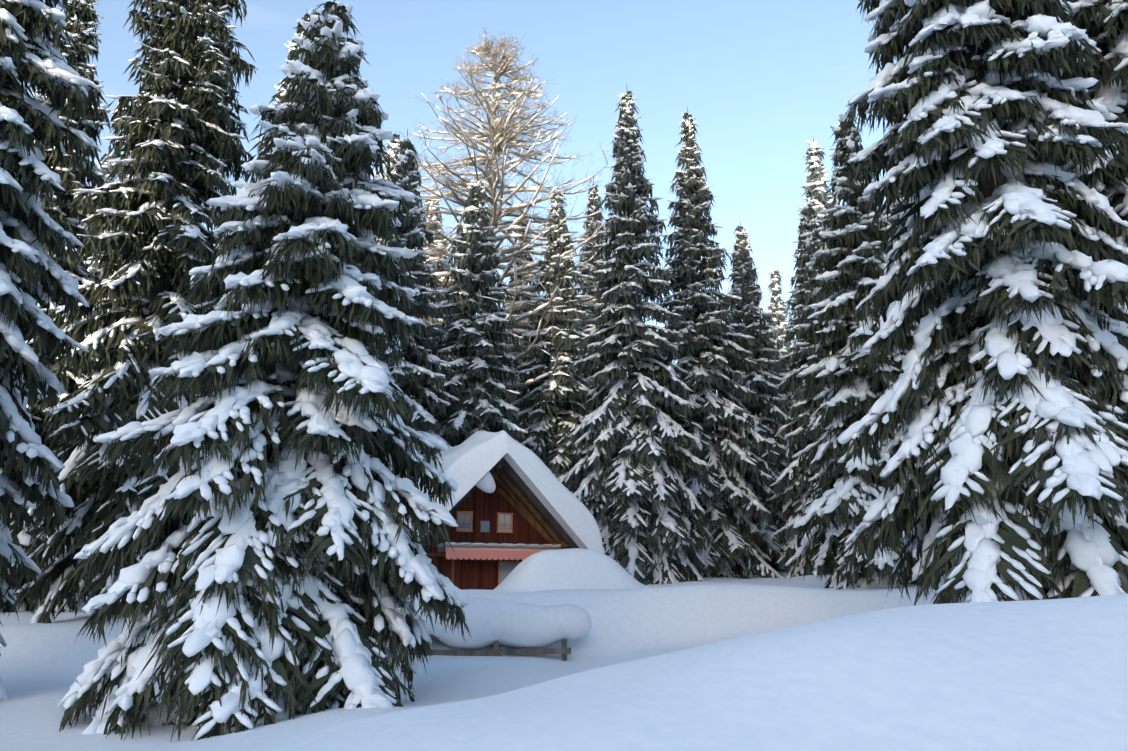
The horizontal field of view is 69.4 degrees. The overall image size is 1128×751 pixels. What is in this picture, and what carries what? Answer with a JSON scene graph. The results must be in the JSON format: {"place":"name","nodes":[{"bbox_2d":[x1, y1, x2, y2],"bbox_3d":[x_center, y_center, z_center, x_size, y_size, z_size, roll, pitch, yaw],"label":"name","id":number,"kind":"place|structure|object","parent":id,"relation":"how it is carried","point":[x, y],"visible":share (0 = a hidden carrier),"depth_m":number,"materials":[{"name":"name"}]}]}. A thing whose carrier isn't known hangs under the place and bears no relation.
{"place":"outdoors","nodes":[
{"label":"outdoors","id":0,"kind":"place"},
{"bbox_2d":[23,0,905,423],"label":"sky","id":1,"kind":"structure","parent":0,"point":[759,80],"materials":[{"name":"blue"}]},
{"bbox_2d":[0,548,1127,750],"bbox_3d":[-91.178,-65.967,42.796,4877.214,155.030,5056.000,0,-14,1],"label":"snow ground","id":2,"kind":"structure","parent":0,"point":[808,663],"depth_m":4.95,"materials":[{"name":"white snow"}]},
{"bbox_2d":[0,0,109,698],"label":"spruce tree","id":3,"kind":"object","parent":2,"relation":"on","point":[31,54],"visible":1,"depth_m":15.29,"materials":[{"name":"green plant"}]},
{"bbox_2d":[0,0,113,613],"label":"spruce tree","id":4,"kind":"object","parent":2,"relation":"on","point":[82,36],"visible":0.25,"depth_m":29.41,"materials":[{"name":"green plant"}]},
{"bbox_2d":[72,153,120,274],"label":"spruce tree","id":5,"kind":"object","parent":2,"relation":"on","point":[105,164],"depth_m":50.93,"materials":[{"name":"green plant"}]},
{"bbox_2d":[37,95,181,598],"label":"spruce tree","id":6,"kind":"object","parent":2,"relation":"on","point":[101,274],"depth_m":42.60,"materials":[{"name":"green plant"}]},
{"bbox_2d":[8,0,258,623],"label":"spruce tree","id":7,"kind":"object","parent":2,"relation":"on","point":[160,219],"visible":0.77,"depth_m":22.39,"materials":[{"name":"green plant"}]},
{"bbox_2d":[182,12,322,580],"bbox_3d":[-10.730,-2.504,30.513,6.355,26.278,6.362,0,-14,1],"label":"spruce tree","id":8,"kind":"object","parent":2,"relation":"on","point":[292,55],"visible":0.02,"depth_m":32.78,"materials":[{"name":"green plant"}]},
{"bbox_2d":[57,0,470,740],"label":"spruce tree","id":9,"kind":"object","parent":2,"relation":"on","point":[291,552],"visible":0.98,"depth_m":11.27,"materials":[{"name":"green plant"}]},
{"bbox_2d":[371,133,421,400],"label":"spruce tree","id":10,"kind":"object","parent":2,"relation":"on","point":[393,142],"depth_m":53.20,"materials":[{"name":"green plant"}]},
{"bbox_2d":[362,129,458,476],"bbox_3d":[-7.600,0.044,36.559,7.762,24.419,7.221,12,-18,-40],"label":"spruce tree","id":11,"kind":"object","parent":2,"relation":"on","point":[411,377],"visible":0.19,"depth_m":36.48,"materials":[{"name":"green plant"}]},
{"bbox_2d":[413,190,467,429],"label":"spruce tree","id":12,"kind":"object","parent":2,"relation":"on","point":[434,218],"visible":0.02,"depth_m":64.81,"materials":[{"name":"green plant"}]},
{"bbox_2d":[415,176,527,456],"bbox_3d":[-4.386,0.779,38.615,8.012,22.562,7.866,0,-14,1],"label":"spruce tree","id":13,"kind":"object","parent":2,"relation":"on","point":[474,385],"visible":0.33,"depth_m":38.46,"materials":[{"name":"green plant"}]},
{"bbox_2d":[408,634,570,660],"bbox_3d":[-2.205,6.003,17.433,4.737,1.260,0.169,2,-14,-7],"label":"fence","id":14,"kind":"object","parent":2,"relation":"on","point":[564,650],"visible":0.29,"depth_m":17.52,"materials":[{"name":"brown wood"}]},
{"bbox_2d":[355,598,591,649],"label":"snow","id":15,"kind":"structure","parent":14,"relation":"on","point":[509,623],"depth_m":17.52,"materials":[{"name":"white snow"}]},
{"bbox_2d":[411,457,578,589],"bbox_3d":[-5.220,6.744,30.755,8.748,6.528,9.526,7,-16,-26],"label":"hut","id":16,"kind":"object","parent":2,"relation":"on","point":[511,509],"visible":0.23,"depth_m":28.36,"materials":[{"name":"brown wood"}]},
{"bbox_2d":[436,542,561,548],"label":"snow","id":17,"kind":"structure","parent":16,"relation":"on","point":[503,545],"depth_m":27.97,"materials":[{"name":"white snow"}]},
{"bbox_2d":[395,430,604,553],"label":"roof snow","id":18,"kind":"structure","parent":16,"relation":"on","point":[470,462],"depth_m":27.81,"materials":[{"name":"white snow"}]},
{"bbox_2d":[371,26,651,422],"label":"larch tree","id":19,"kind":"object","parent":2,"relation":"on","point":[505,136],"visible":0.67,"depth_m":47.65,"materials":[{"name":"brown plant"}]},
{"bbox_2d":[501,210,549,465],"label":"spruce tree","id":20,"kind":"object","parent":2,"relation":"on","point":[512,279],"visible":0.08,"depth_m":54.09,"materials":[{"name":"green plant"}]},
{"bbox_2d":[509,185,603,493],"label":"spruce tree","id":21,"kind":"object","parent":2,"relation":"on","point":[554,425],"visible":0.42,"depth_m":43.57,"materials":[{"name":"green plant"}]},
{"bbox_2d":[570,178,627,517],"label":"spruce tree","id":22,"kind":"object","parent":2,"relation":"on","point":[594,197],"visible":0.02,"depth_m":59.46,"materials":[{"name":"green plant"}]},
{"bbox_2d":[558,91,718,584],"bbox_3d":[3.100,-1.657,37.268,7.034,26.501,6.870,7,-16,-27],"label":"spruce tree","id":23,"kind":"object","parent":2,"relation":"on","point":[635,487],"visible":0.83,"depth_m":35.34,"materials":[{"name":"green plant"}]},
{"bbox_2d":[649,106,792,578],"bbox_3d":[6.892,-1.165,41.627,9.141,28.609,7.408,0,-14,1],"label":"spruce tree","id":24,"kind":"object","parent":2,"relation":"on","point":[709,348],"visible":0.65,"depth_m":39.99,"materials":[{"name":"green plant"}]},
{"bbox_2d":[724,221,798,574],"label":"spruce tree","id":25,"kind":"object","parent":2,"relation":"on","point":[762,383],"visible":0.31,"depth_m":46.11,"materials":[{"name":"green plant"}]},
{"bbox_2d":[765,266,797,540],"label":"spruce tree","id":26,"kind":"object","parent":2,"relation":"on","point":[777,308],"visible":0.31,"depth_m":62.20,"materials":[{"name":"green plant"}]},
{"bbox_2d":[769,196,839,577],"bbox_3d":[12.208,0.591,39.001,5.657,19.969,6.215,0,-14,1],"label":"spruce tree","id":27,"kind":"object","parent":2,"relation":"on","point":[795,483],"visible":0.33,"depth_m":38.49,"materials":[{"name":"green plant"}]},
{"bbox_2d":[773,138,849,512],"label":"spruce tree","id":28,"kind":"object","parent":2,"relation":"on","point":[815,187],"visible":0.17,"depth_m":50.34,"materials":[{"name":"green plant"}]},
{"bbox_2d":[785,112,955,588],"bbox_3d":[9.297,-0.324,24.862,5.537,17.396,5.472,0,-14,1],"label":"spruce tree","id":29,"kind":"object","parent":2,"relation":"on","point":[844,493],"visible":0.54,"depth_m":24.40,"materials":[{"name":"green plant"}]},
{"bbox_2d":[882,107,944,337],"bbox_3d":[14.034,-1.813,30.888,5.956,22.950,5.941,0,-14,1],"label":"spruce tree","id":30,"kind":"object","parent":2,"relation":"on","point":[892,210],"depth_m":31.98,"materials":[{"name":"green plant"}]},
{"bbox_2d":[837,0,1127,605],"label":"spruce tree","id":31,"kind":"object","parent":2,"relation":"on","point":[1005,397],"visible":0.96,"depth_m":12.28,"materials":[{"name":"green plant"}]},
{"bbox_2d":[1034,0,1127,541],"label":"spruce tree","id":32,"kind":"object","parent":2,"relation":"on","point":[1104,23],"visible":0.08,"depth_m":14.41,"materials":[{"name":"green plant"}]}
]}

